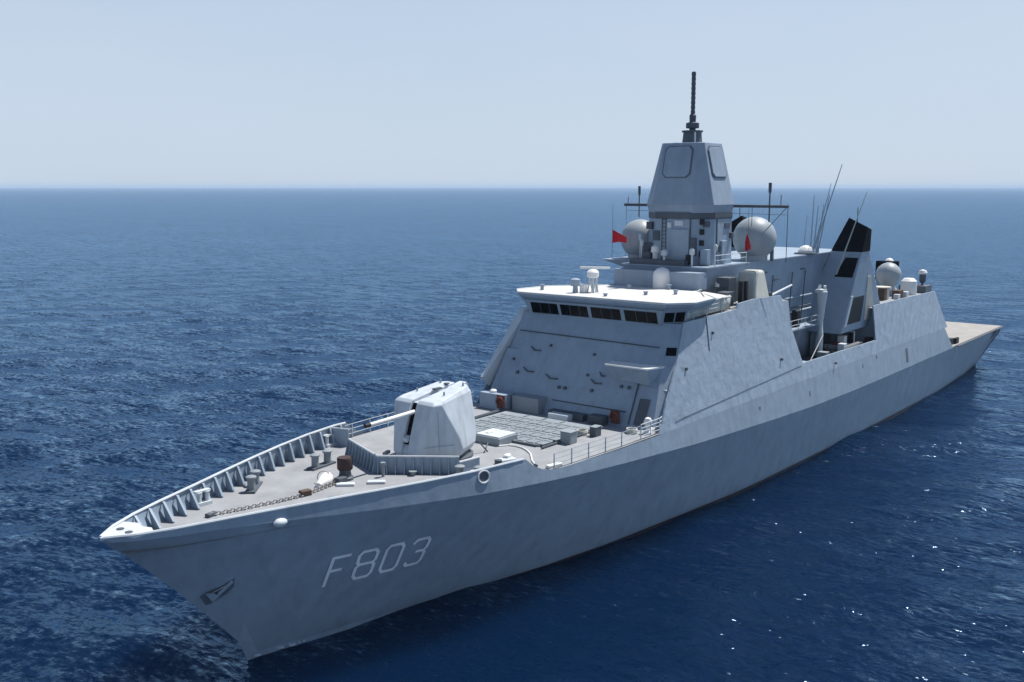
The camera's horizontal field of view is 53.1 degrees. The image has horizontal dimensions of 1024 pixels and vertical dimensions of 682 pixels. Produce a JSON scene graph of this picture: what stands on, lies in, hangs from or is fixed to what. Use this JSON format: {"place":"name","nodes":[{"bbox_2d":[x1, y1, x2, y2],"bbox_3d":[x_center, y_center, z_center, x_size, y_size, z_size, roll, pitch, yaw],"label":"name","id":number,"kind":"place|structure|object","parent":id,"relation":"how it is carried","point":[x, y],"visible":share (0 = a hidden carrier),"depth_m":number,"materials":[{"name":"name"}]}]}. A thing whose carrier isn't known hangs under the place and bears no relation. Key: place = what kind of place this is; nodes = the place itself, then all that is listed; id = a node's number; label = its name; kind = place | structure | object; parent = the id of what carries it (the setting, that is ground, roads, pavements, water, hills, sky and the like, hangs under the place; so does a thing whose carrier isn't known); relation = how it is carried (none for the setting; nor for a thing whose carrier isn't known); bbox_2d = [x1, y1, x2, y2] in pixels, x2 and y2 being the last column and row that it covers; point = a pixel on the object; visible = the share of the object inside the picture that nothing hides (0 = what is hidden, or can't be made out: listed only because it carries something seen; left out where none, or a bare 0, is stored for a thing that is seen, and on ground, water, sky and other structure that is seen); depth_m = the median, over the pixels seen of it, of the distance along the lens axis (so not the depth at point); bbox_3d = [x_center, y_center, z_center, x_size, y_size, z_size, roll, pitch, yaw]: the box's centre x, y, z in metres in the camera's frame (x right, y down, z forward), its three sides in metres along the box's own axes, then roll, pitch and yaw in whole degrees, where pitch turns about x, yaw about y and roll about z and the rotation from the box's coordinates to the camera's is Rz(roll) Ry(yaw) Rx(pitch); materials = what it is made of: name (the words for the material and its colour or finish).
{"place":"outdoors","nodes":[
{"label":"outdoors","id":0,"kind":"place"},
{"bbox_2d":[0,188,1023,681],"bbox_3d":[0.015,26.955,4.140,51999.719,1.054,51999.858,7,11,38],"label":"sea","id":1,"kind":"structure","parent":0,"point":[156,344],"depth_m":112.01,"materials":[{"name":"liquid"}]},
{"bbox_2d":[254,640,304,655],"bbox_3d":[-14.255,18.171,61.362,2.246,0.070,3.426,7,11,38],"label":"foam","id":2,"kind":"object","parent":1,"relation":"on","point":[293,644],"visible":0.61,"depth_m":61.00,"materials":[{"name":"liquid"}]},
{"bbox_2d":[99,72,1003,659],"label":"warship","id":3,"kind":"object","parent":1,"relation":"on","point":[423,498],"visible":1,"depth_m":80.67,"materials":[{"name":"paint"}]},
{"bbox_2d":[206,580,232,601],"bbox_3d":[-16.116,13.830,56.468,1.517,1.315,0.430,-2,9,-11],"label":"anchor","id":4,"kind":"object","parent":3,"relation":"attached to","point":[212,597],"visible":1,"depth_m":56.38,"materials":[{"name":"grey paint"}]},
{"bbox_2d":[205,480,335,517],"bbox_3d":[-13.868,9.370,60.980,1.070,0.430,9.389,8,12,43],"label":"anchor chain","id":5,"kind":"object","parent":3,"relation":"on","point":[305,492],"visible":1,"depth_m":60.67,"materials":[{"name":"metal"}]},
{"bbox_2d":[315,471,333,487],"bbox_3d":[-11.783,8.644,64.550,1.088,0.955,2.200,2,9,10],"label":"covered bundle","id":6,"kind":"object","parent":3,"relation":"on","point":[325,477],"visible":0.95,"depth_m":63.97,"materials":[{"name":"white fabric"}]},
{"bbox_2d":[495,395,504,408],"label":"lifebuoy","id":7,"kind":"object","parent":3,"relation":"attached to","point":[500,401],"visible":1,"depth_m":85.10,"materials":[{"name":"red plastic"}]},
{"bbox_2d":[495,453,516,464],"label":"gear pile","id":8,"kind":"object","parent":3,"relation":"on","point":[507,457],"visible":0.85,"depth_m":69.04,"materials":[{"name":"grey paint"}]},
{"bbox_2d":[499,444,537,466],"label":"fire hose","id":9,"kind":"object","parent":3,"relation":"on","point":[534,463],"visible":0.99,"depth_m":72.78,"materials":[{"name":"white paint"}]},
{"bbox_2d":[577,428,587,435],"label":"rope coil","id":10,"kind":"object","parent":3,"relation":"on","point":[583,431],"visible":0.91,"depth_m":76.88,"materials":[{"name":"beige fabric"}]},
{"bbox_2d":[609,409,619,423],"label":"lifebuoy","id":11,"kind":"object","parent":3,"relation":"attached to","point":[614,415],"visible":1,"depth_m":79.83,"materials":[{"name":"red plastic"}]},
{"bbox_2d":[612,219,626,243],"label":"signal flag","id":12,"kind":"object","parent":3,"relation":"hanging from","point":[617,237],"visible":1,"depth_m":98.08,"materials":[{"name":"red fabric"}]},
{"bbox_2d":[626,427,637,433],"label":"rope coil","id":13,"kind":"object","parent":3,"relation":"on","point":[632,430],"visible":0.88,"depth_m":77.32,"materials":[{"name":"beige fabric"}]},
{"bbox_2d":[685,295,729,319],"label":"canvas screen","id":14,"kind":"object","parent":3,"relation":"attached to","point":[726,303],"visible":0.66,"depth_m":86.22,"materials":[{"name":"grey fabric"}]},
{"bbox_2d":[693,292,731,319],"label":"awning","id":15,"kind":"object","parent":3,"relation":"on","point":[718,296],"visible":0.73,"depth_m":87.44,"materials":[{"name":"white fabric"}]},
{"bbox_2d":[745,218,750,257],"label":"signal flag","id":16,"kind":"object","parent":3,"relation":"hanging from","point":[747,245],"visible":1,"depth_m":93.23,"materials":[{"name":"red fabric"}]},
{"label":"boat cradle","id":17,"kind":"object","parent":3,"relation":"on","visible":0},
{"bbox_2d":[823,331,862,352],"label":"inflatable boat","id":18,"kind":"object","parent":17,"relation":"on","point":[831,347],"visible":0.68,"depth_m":113.40,"materials":[{"name":"grey rubber"}]},
{"bbox_2d":[0,0,1023,187],"label":"sky","id":19,"kind":"structure","parent":0,"point":[94,93],"materials":[{"name":"blue"}]},
{"bbox_2d":[546,462,562,468],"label":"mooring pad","id":20,"kind":"object","parent":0,"point":[548,466],"visible":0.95,"depth_m":68.15,"materials":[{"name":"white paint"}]},
{"bbox_2d":[643,417,654,434],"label":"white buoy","id":21,"kind":"object","parent":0,"point":[647,419],"visible":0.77,"depth_m":77.22,"materials":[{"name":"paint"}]}
]}

